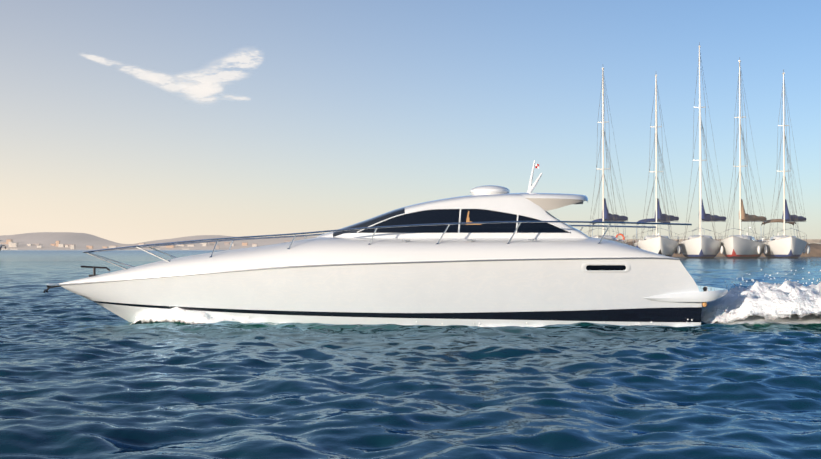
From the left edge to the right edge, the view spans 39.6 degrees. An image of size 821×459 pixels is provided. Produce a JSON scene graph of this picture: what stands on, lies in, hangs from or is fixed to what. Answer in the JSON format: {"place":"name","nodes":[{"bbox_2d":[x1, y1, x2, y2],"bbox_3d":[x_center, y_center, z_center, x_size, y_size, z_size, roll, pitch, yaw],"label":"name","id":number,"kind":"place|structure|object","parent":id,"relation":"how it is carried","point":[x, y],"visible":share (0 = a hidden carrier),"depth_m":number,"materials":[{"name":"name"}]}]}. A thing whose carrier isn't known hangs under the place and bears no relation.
{"place":"outdoors","nodes":[
{"label":"outdoors","id":0,"kind":"place"},
{"bbox_2d":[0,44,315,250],"bbox_3d":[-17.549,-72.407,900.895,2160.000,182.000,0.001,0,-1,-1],"label":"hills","id":1,"kind":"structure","parent":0,"point":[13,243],"depth_m":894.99,"materials":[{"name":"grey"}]},
{"bbox_2d":[0,232,316,249],"bbox_3d":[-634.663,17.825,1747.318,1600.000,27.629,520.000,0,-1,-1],"label":"shore hills","id":2,"kind":"structure","parent":0,"point":[82,243],"depth_m":1584.63,"materials":[{"name":"grey"}]},
{"bbox_2d":[2,239,289,249],"bbox_3d":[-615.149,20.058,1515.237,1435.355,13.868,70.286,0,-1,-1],"label":"shore town","id":3,"kind":"object","parent":2,"relation":"on","point":[74,246],"depth_m":1519.01,"materials":[{"name":"beige"}]},
{"bbox_2d":[83,51,261,101],"bbox_3d":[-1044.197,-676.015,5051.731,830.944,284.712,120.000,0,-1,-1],"label":"cloud","id":4,"kind":"structure","parent":0,"point":[204,91],"depth_m":4994.07,"materials":[{"name":"white"}]},
{"bbox_2d":[0,250,820,458],"bbox_3d":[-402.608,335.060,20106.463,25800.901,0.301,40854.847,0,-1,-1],"label":"sea water","id":5,"kind":"structure","parent":0,"point":[81,377],"depth_m":13.93,"materials":[{"name":"blue liquid"}]},
{"bbox_2d":[43,160,727,326],"bbox_3d":[-0.750,0.640,26.025,15.120,4.454,4.316,0,-1,-1],"label":"motor yacht","id":6,"kind":"object","parent":5,"relation":"on","point":[487,255],"visible":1,"depth_m":24.22,"materials":[{"name":"white plastic"}]},
{"bbox_2d":[132,306,692,326],"bbox_3d":[-0.067,1.764,24.634,12.764,0.700,1.260,0,-1,7],"label":"foam","id":7,"kind":"object","parent":5,"relation":"on","point":[176,314],"visible":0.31,"depth_m":24.74,"materials":[{"name":"white liquid"}]},
{"bbox_2d":[585,68,628,244],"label":"sailboat","id":8,"kind":"object","parent":5,"relation":"on","point":[607,216],"depth_m":197.33,"materials":[{"name":"white"}]},
{"bbox_2d":[631,75,681,256],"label":"sailboat","id":9,"kind":"object","parent":5,"relation":"on","point":[662,245],"depth_m":198.21,"materials":[{"name":"white plastic"}]},
{"bbox_2d":[675,42,725,257],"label":"sailboat","id":10,"kind":"object","parent":5,"relation":"on","point":[700,245],"depth_m":196.77,"materials":[{"name":"white plastic"}]},
{"bbox_2d":[618,239,820,256],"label":"dock","id":11,"kind":"object","parent":5,"relation":"on","point":[815,249],"depth_m":235.20,"materials":[{"name":"beige concrete"}]},
{"bbox_2d":[718,60,766,257],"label":"sailboat","id":12,"kind":"object","parent":5,"relation":"on","point":[741,246],"depth_m":199.37,"materials":[{"name":"white plastic"}]},
{"bbox_2d":[701,268,820,323],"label":"wake","id":13,"kind":"object","parent":5,"relation":"on","point":[787,297],"visible":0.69,"depth_m":24.95,"materials":[{"name":"white liquid"}]},
{"bbox_2d":[759,69,809,257],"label":"sailboat","id":14,"kind":"object","parent":5,"relation":"on","point":[783,246],"depth_m":201.15,"materials":[{"name":"white plastic"}]},
{"bbox_2d":[0,0,820,243],"label":"sky","id":15,"kind":"structure","parent":0,"point":[357,111],"materials":[{"name":"blue"}]}
]}

